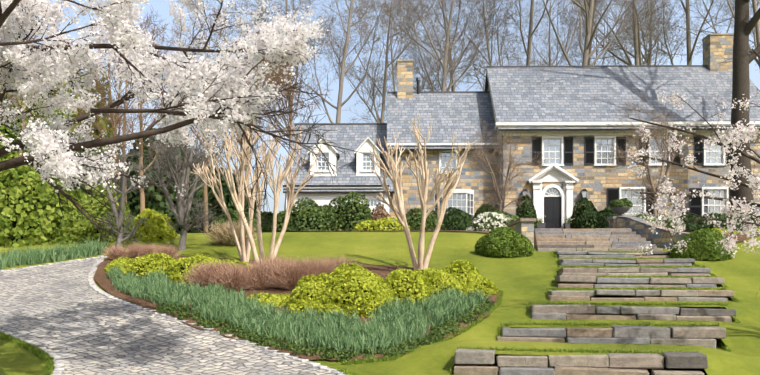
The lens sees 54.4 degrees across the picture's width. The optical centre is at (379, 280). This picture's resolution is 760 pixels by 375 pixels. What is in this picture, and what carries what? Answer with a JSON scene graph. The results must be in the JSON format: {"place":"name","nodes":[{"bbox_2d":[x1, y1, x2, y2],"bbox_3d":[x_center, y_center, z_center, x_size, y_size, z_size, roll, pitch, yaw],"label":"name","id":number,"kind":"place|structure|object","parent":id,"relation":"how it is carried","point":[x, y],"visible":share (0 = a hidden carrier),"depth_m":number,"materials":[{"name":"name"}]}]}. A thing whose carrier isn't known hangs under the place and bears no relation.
{"place":"outdoors","nodes":[
{"label":"outdoors","id":0,"kind":"place"},
{"bbox_2d":[0,231,759,374],"bbox_3d":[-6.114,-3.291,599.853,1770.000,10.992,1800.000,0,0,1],"label":"lawn","id":1,"kind":"structure","parent":0,"point":[388,248],"depth_m":26.20,"materials":[{"name":"green plant"}]},
{"bbox_2d":[0,144,17,179],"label":"shrub","id":2,"kind":"object","parent":1,"relation":"on","point":[12,154],"visible":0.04,"depth_m":33.68,"materials":[{"name":"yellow plant"}]},
{"bbox_2d":[0,331,54,374],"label":"grass edge","id":3,"kind":"object","parent":1,"relation":"on","point":[48,359],"visible":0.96,"depth_m":15.04,"materials":[{"name":"green plant"}]},
{"bbox_2d":[0,15,74,156],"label":"budding tree","id":4,"kind":"object","parent":1,"relation":"on","point":[24,126],"visible":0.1,"depth_m":45.47,"materials":[{"name":"plant"}]},
{"bbox_2d":[0,165,77,247],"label":"shrub","id":5,"kind":"object","parent":1,"relation":"on","point":[28,206],"visible":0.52,"depth_m":29.61,"materials":[{"name":"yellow plant"}]},
{"bbox_2d":[0,238,109,268],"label":"daffodil foliage","id":6,"kind":"object","parent":1,"relation":"on","point":[14,257],"visible":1,"depth_m":25.65,"materials":[{"name":"green plant"}]},
{"bbox_2d":[0,37,121,183],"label":"evergreen","id":7,"kind":"object","parent":1,"relation":"on","point":[4,130],"visible":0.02,"depth_m":50.61,"materials":[{"name":"green plant"}]},
{"bbox_2d":[26,148,111,191],"bbox_3d":[-14.885,-3.656,34.750,4.816,5.920,4.049,0,0,1],"label":"shrub","id":8,"kind":"object","parent":1,"relation":"on","point":[80,189],"depth_m":33.86,"materials":[{"name":"green plant"}]},
{"bbox_2d":[41,179,134,244],"bbox_3d":[-12.125,-2.399,31.375,4.053,3.823,3.602,0,0,1],"label":"shrub","id":9,"kind":"object","parent":1,"relation":"on","point":[80,232],"visible":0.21,"depth_m":30.25,"materials":[{"name":"green plant"}]},
{"bbox_2d":[75,138,153,249],"bbox_3d":[-9.787,-3.130,28.061,2.684,4.388,2.791,0,0,33],"label":"bare tree","id":10,"kind":"object","parent":1,"relation":"on","point":[119,217],"visible":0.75,"depth_m":28.12,"materials":[{"name":"grey plant"}]},
{"bbox_2d":[86,41,153,183],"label":"budding tree","id":11,"kind":"object","parent":1,"relation":"on","point":[110,99],"visible":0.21,"depth_m":47.20,"materials":[{"name":"plant"}]},
{"bbox_2d":[68,15,173,180],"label":"budding tree","id":12,"kind":"object","parent":1,"relation":"on","point":[120,85],"visible":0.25,"depth_m":49.92,"materials":[{"name":"plant"}]},
{"bbox_2d":[70,5,174,202],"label":"budding tree","id":13,"kind":"object","parent":1,"relation":"on","point":[124,117],"visible":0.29,"depth_m":43.66,"materials":[{"name":"plant"}]},
{"bbox_2d":[107,28,177,212],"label":"budding tree","id":14,"kind":"object","parent":1,"relation":"on","point":[142,196],"visible":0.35,"depth_m":41.00,"materials":[{"name":"plant"}]},
{"bbox_2d":[128,208,177,240],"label":"rhododendron shrub","id":15,"kind":"object","parent":1,"relation":"on","point":[156,229],"visible":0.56,"depth_m":30.64,"materials":[{"name":"green plant"}]},
{"bbox_2d":[0,257,336,374],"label":"driveway cobbles","id":16,"kind":"object","parent":1,"relation":"on","point":[72,318],"visible":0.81,"depth_m":16.17,"materials":[{"name":"grey stone"}]},
{"bbox_2d":[0,255,344,374],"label":"driveway edging","id":17,"kind":"object","parent":1,"relation":"on","point":[57,369],"visible":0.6,"depth_m":16.15,"materials":[{"name":"stone"}]},
{"bbox_2d":[127,129,233,250],"bbox_3d":[-7.741,-3.641,28.232,4.367,5.404,3.800,0,0,1],"label":"bare tree","id":18,"kind":"object","parent":1,"relation":"on","point":[181,213],"visible":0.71,"depth_m":28.00,"materials":[{"name":"grey plant"}]},
{"bbox_2d":[115,127,255,231],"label":"bare tree","id":19,"kind":"object","parent":1,"relation":"on","point":[133,200],"visible":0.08,"depth_m":49.37,"materials":[{"name":"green plant"}]},
{"bbox_2d":[0,0,376,245],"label":"cherry tree","id":20,"kind":"object","parent":1,"relation":"on","point":[226,97],"visible":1,"depth_m":11.75,"materials":[{"name":"white plant"}]},
{"bbox_2d":[149,1,256,231],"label":"budding tree","id":21,"kind":"object","parent":1,"relation":"on","point":[205,195],"visible":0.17,"depth_m":46.62,"materials":[{"name":"brown plant"}]},
{"bbox_2d":[169,5,257,165],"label":"tree","id":22,"kind":"object","parent":1,"relation":"on","point":[220,32],"visible":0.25,"depth_m":78.14,"materials":[{"name":"plant"}]},
{"bbox_2d":[189,4,271,166],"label":"budding tree","id":23,"kind":"object","parent":1,"relation":"on","point":[212,59],"visible":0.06,"depth_m":54.15,"materials":[{"name":"plant"}]},
{"bbox_2d":[199,221,263,245],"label":"tan ornamental grass","id":24,"kind":"object","parent":1,"relation":"on","point":[223,235],"depth_m":29.01,"materials":[{"name":"beige plant"}]},
{"bbox_2d":[191,124,275,261],"bbox_3d":[-4.969,-2.943,24.843,2.772,4.980,2.354,0,0,-19],"label":"crape myrtle","id":25,"kind":"object","parent":1,"relation":"on","point":[244,254],"visible":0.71,"depth_m":24.97,"materials":[{"name":"beige plant"}]},
{"bbox_2d":[208,210,272,231],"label":"evergreen","id":26,"kind":"object","parent":1,"relation":"on","point":[266,222],"visible":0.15,"depth_m":47.77,"materials":[{"name":"green plant"}]},
{"bbox_2d":[213,24,278,168],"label":"budding tree","id":27,"kind":"object","parent":1,"relation":"on","point":[243,134],"visible":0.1,"depth_m":50.13,"materials":[{"name":"plant"}]},
{"bbox_2d":[194,0,307,179],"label":"tree","id":28,"kind":"object","parent":1,"relation":"on","point":[260,2],"visible":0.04,"depth_m":69.55,"materials":[{"name":"plant"}]},
{"bbox_2d":[212,121,320,266],"bbox_3d":[-3.218,-2.305,21.246,2.672,5.130,2.543,0,0,-45],"label":"crape myrtle","id":29,"kind":"object","parent":1,"relation":"on","point":[267,161],"visible":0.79,"depth_m":21.45,"materials":[{"name":"beige plant"}]},
{"bbox_2d":[212,0,328,210],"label":"tree","id":30,"kind":"object","parent":1,"relation":"on","point":[287,9],"visible":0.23,"depth_m":60.70,"materials":[{"name":"brown plant"}]},
{"bbox_2d":[235,29,305,224],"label":"budding tree","id":31,"kind":"object","parent":1,"relation":"on","point":[268,75],"visible":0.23,"depth_m":43.16,"materials":[{"name":"plant"}]},
{"bbox_2d":[249,58,323,147],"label":"budding tree","id":32,"kind":"object","parent":1,"relation":"on","point":[285,93],"visible":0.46,"depth_m":47.61,"materials":[{"name":"plant"}]},
{"bbox_2d":[104,264,491,355],"bbox_3d":[-3.637,0.462,18.950,12.060,2.172,5.685,0,0,24],"label":"daffodil foliage","id":33,"kind":"object","parent":1,"relation":"on","point":[401,321],"visible":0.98,"depth_m":16.83,"materials":[{"name":"green plant"}]},
{"bbox_2d":[93,255,502,360],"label":"planting bed mulch","id":34,"kind":"object","parent":1,"relation":"on","point":[101,279],"visible":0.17,"depth_m":19.80,"materials":[{"name":"brown soil"}]},
{"bbox_2d":[103,256,133,272],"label":"gold shrub","id":35,"kind":"object","parent":34,"relation":"on","point":[119,261],"visible":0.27,"depth_m":23.47,"materials":[{"name":"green plant"}]},
{"bbox_2d":[99,242,180,258],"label":"dormant shrub","id":36,"kind":"object","parent":34,"relation":"on","point":[135,251],"visible":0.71,"depth_m":25.91,"materials":[{"name":"brown plant"}]},
{"bbox_2d":[119,252,174,279],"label":"gold shrub","id":37,"kind":"object","parent":34,"relation":"on","point":[149,263],"visible":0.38,"depth_m":22.26,"materials":[{"name":"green plant"}]},
{"bbox_2d":[166,253,222,284],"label":"gold shrub","id":38,"kind":"object","parent":34,"relation":"on","point":[176,265],"visible":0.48,"depth_m":21.77,"materials":[{"name":"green plant"}]},
{"bbox_2d":[180,259,280,290],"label":"dormant shrub","id":39,"kind":"object","parent":34,"relation":"on","point":[238,277],"visible":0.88,"depth_m":20.42,"materials":[{"name":"brown plant"}]},
{"bbox_2d":[221,259,253,269],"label":"gold shrub","id":40,"kind":"object","parent":34,"relation":"on","point":[236,262],"visible":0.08,"depth_m":22.07,"materials":[{"name":"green plant"}]},
{"bbox_2d":[247,292,289,307],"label":"gold shrub","id":41,"kind":"object","parent":34,"relation":"on","point":[279,299],"visible":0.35,"depth_m":18.21,"materials":[{"name":"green plant"}]},
{"bbox_2d":[286,298,323,313],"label":"gold shrub","id":42,"kind":"object","parent":34,"relation":"on","point":[299,307],"visible":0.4,"depth_m":17.49,"materials":[{"name":"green plant"}]},
{"bbox_2d":[248,254,363,289],"bbox_3d":[-2.128,0.089,20.757,3.723,1.756,2.684,0,0,1],"label":"dormant shrub","id":43,"kind":"object","parent":34,"relation":"on","point":[290,275],"visible":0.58,"depth_m":20.34,"materials":[{"name":"brown plant"}]},
{"bbox_2d":[289,273,338,303],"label":"gold shrub","id":44,"kind":"object","parent":34,"relation":"on","point":[312,288],"visible":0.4,"depth_m":17.74,"materials":[{"name":"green plant"}]},
{"bbox_2d":[319,300,353,317],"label":"gold shrub","id":45,"kind":"object","parent":34,"relation":"on","point":[328,306],"visible":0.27,"depth_m":17.25,"materials":[{"name":"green plant"}]},
{"bbox_2d":[323,262,394,317],"bbox_3d":[-0.470,0.336,18.087,1.875,1.548,2.058,0,0,1],"label":"gold shrub","id":46,"kind":"object","parent":34,"relation":"on","point":[360,290],"visible":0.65,"depth_m":17.44,"materials":[{"name":"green plant"}]},
{"bbox_2d":[384,269,431,306],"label":"gold shrub","id":47,"kind":"object","parent":34,"relation":"on","point":[402,283],"visible":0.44,"depth_m":17.98,"materials":[{"name":"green plant"}]},
{"bbox_2d":[414,268,462,294],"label":"gold shrub","id":48,"kind":"object","parent":34,"relation":"on","point":[439,279],"visible":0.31,"depth_m":19.52,"materials":[{"name":"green plant"}]},
{"bbox_2d":[440,259,497,296],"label":"gold shrub","id":49,"kind":"object","parent":34,"relation":"on","point":[468,276],"visible":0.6,"depth_m":19.95,"materials":[{"name":"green plant"}]},
{"bbox_2d":[154,298,493,360],"bbox_3d":[-1.355,1.029,16.779,8.481,1.146,4.885,0,0,1],"label":"groundcover bed edge","id":50,"kind":"object","parent":1,"relation":"on","point":[445,328],"visible":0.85,"depth_m":15.78,"materials":[{"name":"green plant"}]},
{"bbox_2d":[265,0,412,122],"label":"tree","id":51,"kind":"object","parent":1,"relation":"on","point":[342,64],"visible":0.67,"depth_m":59.42,"materials":[{"name":"brown plant"}]},
{"bbox_2d":[337,367,360,374],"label":"grass edge","id":52,"kind":"object","parent":1,"relation":"on","point":[345,371],"visible":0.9,"depth_m":13.55,"materials":[{"name":"green plant"}]},
{"bbox_2d":[321,0,463,122],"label":"tree","id":53,"kind":"object","parent":1,"relation":"on","point":[378,119],"visible":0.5,"depth_m":64.35,"materials":[{"name":"brown plant"}]},
{"bbox_2d":[328,0,465,122],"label":"tree","id":54,"kind":"object","parent":1,"relation":"on","point":[393,76],"visible":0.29,"depth_m":80.90,"materials":[{"name":"brown plant"}]},
{"bbox_2d":[339,289,503,364],"bbox_3d":[1.749,0.951,17.192,1.186,1.393,7.694,0,0,33],"label":"bed turf fringe","id":55,"kind":"object","parent":1,"relation":"on","point":[465,328],"visible":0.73,"depth_m":15.84,"materials":[{"name":"green plant"}]},
{"bbox_2d":[369,113,476,269],"bbox_3d":[1.093,-2.721,22.981,3.938,5.383,2.946,0,0,34],"label":"crape myrtle","id":56,"kind":"object","parent":1,"relation":"on","point":[446,193],"visible":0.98,"depth_m":22.95,"materials":[{"name":"beige plant"}]},
{"bbox_2d":[388,0,482,90],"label":"tree","id":57,"kind":"object","parent":1,"relation":"on","point":[450,73],"visible":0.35,"depth_m":71.66,"materials":[{"name":"brown plant"}]},
{"bbox_2d":[355,0,526,90],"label":"tree","id":58,"kind":"object","parent":1,"relation":"on","point":[444,63],"visible":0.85,"depth_m":60.72,"materials":[{"name":"plant"}]},
{"bbox_2d":[176,230,759,241],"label":"mulch bed","id":59,"kind":"object","parent":1,"relation":"on","point":[740,238],"visible":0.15,"depth_m":33.86,"materials":[{"name":"brown soil"}]},
{"bbox_2d":[271,211,295,230],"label":"shrub","id":60,"kind":"object","parent":59,"relation":"on","point":[280,220],"visible":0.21,"depth_m":39.22,"materials":[{"name":"green plant"}]},
{"bbox_2d":[286,197,336,231],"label":"shrub","id":61,"kind":"object","parent":59,"relation":"on","point":[310,218],"visible":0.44,"depth_m":38.56,"materials":[{"name":"green plant"}]},
{"bbox_2d":[325,191,372,231],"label":"shrub","id":62,"kind":"object","parent":59,"relation":"on","point":[349,215],"visible":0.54,"depth_m":38.65,"materials":[{"name":"green plant"}]},
{"bbox_2d":[371,203,390,221],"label":"rusty shrub","id":63,"kind":"object","parent":59,"relation":"on","point":[380,213],"visible":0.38,"depth_m":39.36,"materials":[{"name":"brown plant"}]},
{"bbox_2d":[353,217,409,230],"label":"gold shrub","id":64,"kind":"object","parent":59,"relation":"on","point":[386,223],"visible":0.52,"depth_m":36.29,"materials":[{"name":"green plant"}]},
{"bbox_2d":[405,207,445,229],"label":"shrub","id":65,"kind":"object","parent":59,"relation":"on","point":[414,221],"visible":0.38,"depth_m":38.08,"materials":[{"name":"green plant"}]},
{"bbox_2d":[441,207,476,229],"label":"shrub","id":66,"kind":"object","parent":59,"relation":"on","point":[456,219],"visible":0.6,"depth_m":38.15,"materials":[{"name":"green plant"}]},
{"bbox_2d":[473,204,497,223],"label":"shrub","id":67,"kind":"object","parent":59,"relation":"on","point":[483,209],"visible":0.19,"depth_m":39.13,"materials":[{"name":"green plant"}]},
{"bbox_2d":[466,211,518,230],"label":"pieris shrub","id":68,"kind":"object","parent":59,"relation":"on","point":[487,221],"visible":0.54,"depth_m":35.10,"materials":[{"name":"white plant"}]},
{"bbox_2d":[515,194,537,228],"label":"shrub","id":69,"kind":"object","parent":59,"relation":"on","point":[525,210],"visible":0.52,"depth_m":39.14,"materials":[{"name":"green plant"}]},
{"bbox_2d":[569,198,597,228],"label":"shrub","id":70,"kind":"object","parent":59,"relation":"on","point":[584,216],"visible":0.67,"depth_m":38.11,"materials":[{"name":"green plant"}]},
{"bbox_2d":[594,207,617,227],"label":"shrub","id":71,"kind":"object","parent":59,"relation":"on","point":[603,216],"visible":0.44,"depth_m":37.53,"materials":[{"name":"green plant"}]},
{"bbox_2d":[635,213,659,224],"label":"pieris shrub","id":72,"kind":"object","parent":59,"relation":"on","point":[648,218],"visible":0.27,"depth_m":35.36,"materials":[{"name":"white plant"}]},
{"bbox_2d":[604,92,721,216],"bbox_3d":[13.824,-6.161,37.132,5.304,6.421,5.455,0,0,1],"label":"bare tree","id":73,"kind":"object","parent":59,"relation":"on","point":[650,182],"visible":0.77,"depth_m":36.81,"materials":[{"name":"brown plant"}]},
{"bbox_2d":[656,214,685,231],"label":"pieris shrub","id":74,"kind":"object","parent":59,"relation":"on","point":[659,217],"visible":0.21,"depth_m":35.41,"materials":[{"name":"white plant"}]},
{"bbox_2d":[675,212,712,231],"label":"hedge shrub","id":75,"kind":"object","parent":59,"relation":"on","point":[692,225],"visible":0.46,"depth_m":37.88,"materials":[{"name":"green plant"}]},
{"bbox_2d":[702,212,742,230],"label":"hedge shrub","id":76,"kind":"object","parent":59,"relation":"on","point":[722,216],"visible":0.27,"depth_m":37.88,"materials":[{"name":"green plant"}]},
{"bbox_2d":[712,228,740,233],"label":"gold shrub","id":77,"kind":"object","parent":59,"relation":"on","point":[723,229],"visible":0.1,"depth_m":33.10,"materials":[{"name":"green plant"}]},
{"bbox_2d":[737,215,759,230],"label":"hedge shrub","id":78,"kind":"object","parent":59,"relation":"on","point":[741,229],"visible":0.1,"depth_m":37.96,"materials":[{"name":"green plant"}]},
{"bbox_2d":[419,0,549,90],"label":"tree","id":79,"kind":"object","parent":1,"relation":"on","point":[528,50],"visible":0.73,"depth_m":61.57,"materials":[{"name":"brown plant"}]},
{"bbox_2d":[474,226,533,256],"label":"boxwood","id":80,"kind":"object","parent":1,"relation":"on","point":[501,241],"visible":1,"depth_m":26.38,"materials":[{"name":"green plant"}]},
{"bbox_2d":[461,118,549,211],"bbox_3d":[6.548,-5.712,38.268,4.900,5.388,4.193,0,0,1],"label":"bare tree","id":81,"kind":"object","parent":1,"relation":"on","point":[491,173],"visible":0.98,"depth_m":38.16,"materials":[{"name":"brown plant"}]},
{"bbox_2d":[446,0,581,90],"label":"tree","id":82,"kind":"object","parent":1,"relation":"on","point":[488,51],"visible":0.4,"depth_m":78.38,"materials":[{"name":"plant"}]},
{"bbox_2d":[283,33,759,228],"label":"house","id":83,"kind":"structure","parent":1,"relation":"on","point":[564,114],"depth_m":42.61,"materials":[{"name":"stone"}]},
{"bbox_2d":[480,0,609,90],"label":"tree","id":84,"kind":"object","parent":1,"relation":"on","point":[549,32],"visible":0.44,"depth_m":83.40,"materials":[{"name":"brown plant"}]},
{"bbox_2d":[396,249,759,374],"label":"grass step treads","id":85,"kind":"object","parent":1,"relation":"on","point":[442,354],"visible":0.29,"depth_m":16.46,"materials":[{"name":"green plant"}]},
{"bbox_2d":[453,251,735,374],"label":"stone steps","id":86,"kind":"structure","parent":1,"relation":"on","point":[469,361],"depth_m":15.93,"materials":[{"name":"grey stone"}]},
{"bbox_2d":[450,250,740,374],"bbox_3d":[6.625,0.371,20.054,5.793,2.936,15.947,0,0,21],"label":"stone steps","id":87,"kind":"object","parent":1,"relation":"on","point":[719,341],"visible":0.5,"depth_m":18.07,"materials":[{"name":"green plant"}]},
{"bbox_2d":[507,216,687,248],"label":"stone entrance walls","id":88,"kind":"structure","parent":1,"relation":"on","point":[637,225],"depth_m":28.97,"materials":[{"name":"grey stone"}]},
{"bbox_2d":[611,206,629,215],"bbox_3d":[10.589,-2.993,32.532,0.840,0.420,0.840,0,0,1],"label":"urn on pier","id":89,"kind":"object","parent":88,"relation":"on","point":[620,210],"visible":0.81,"depth_m":32.29,"materials":[{"name":"grey stone"}]},
{"bbox_2d":[609,198,632,207],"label":"urn plant","id":90,"kind":"object","parent":89,"relation":"in","point":[621,202],"visible":0.9,"depth_m":32.27,"materials":[{"name":"green plant"}]},
{"bbox_2d":[534,228,661,250],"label":"stone steps","id":91,"kind":"structure","parent":1,"relation":"on","point":[596,239],"depth_m":28.83,"materials":[{"name":"grey stone"}]},
{"bbox_2d":[537,223,545,227],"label":"door planter","id":92,"kind":"object","parent":91,"relation":"on","point":[540,225],"visible":0.38,"depth_m":40.91,"materials":[{"name":"grey stone"}]},
{"bbox_2d":[563,223,573,228],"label":"door planter","id":93,"kind":"object","parent":91,"relation":"on","point":[566,226],"visible":0.4,"depth_m":40.89,"materials":[{"name":"grey stone"}]},
{"bbox_2d":[542,0,669,65],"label":"tree","id":94,"kind":"object","parent":1,"relation":"on","point":[588,39],"visible":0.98,"depth_m":56.47,"materials":[{"name":"brown plant"}]},
{"bbox_2d":[539,0,686,65],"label":"tree","id":95,"kind":"object","parent":1,"relation":"on","point":[604,54],"visible":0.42,"depth_m":63.70,"materials":[{"name":"brown plant"}]},
{"bbox_2d":[550,0,685,65],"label":"tree","id":96,"kind":"object","parent":1,"relation":"on","point":[637,54],"visible":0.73,"depth_m":61.24,"materials":[{"name":"brown plant"}]},
{"bbox_2d":[565,0,702,64],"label":"tree","id":97,"kind":"object","parent":1,"relation":"on","point":[631,50],"visible":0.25,"depth_m":75.57,"materials":[{"name":"brown plant"}]},
{"bbox_2d":[606,0,758,64],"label":"tree","id":98,"kind":"object","parent":1,"relation":"on","point":[689,51],"visible":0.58,"depth_m":60.21,"materials":[{"name":"brown plant"}]},
{"bbox_2d":[626,30,759,295],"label":"cherry tree","id":99,"kind":"object","parent":1,"relation":"on","point":[747,227],"visible":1,"depth_m":14.53,"materials":[{"name":"white plant"}]},
{"bbox_2d":[670,228,733,260],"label":"boxwood","id":100,"kind":"object","parent":1,"relation":"on","point":[701,245],"visible":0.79,"depth_m":25.47,"materials":[{"name":"green plant"}]},
{"bbox_2d":[645,0,759,91],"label":"tree","id":101,"kind":"object","parent":1,"relation":"on","point":[754,4],"visible":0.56,"depth_m":59.11,"materials":[{"name":"plant"}]},
{"bbox_2d":[710,0,759,37],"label":"tree","id":102,"kind":"object","parent":1,"relation":"on","point":[752,32],"visible":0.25,"depth_m":63.86,"materials":[{"name":"plant"}]},
{"bbox_2d":[730,0,759,214],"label":"great tree","id":103,"kind":"object","parent":1,"relation":"on","point":[743,26],"visible":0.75,"depth_m":38.45,"materials":[{"name":"brown plant"}]},
{"bbox_2d":[12,0,759,213],"label":"sky","id":104,"kind":"structure","parent":0,"point":[162,6],"materials":[{"name":"blue"}]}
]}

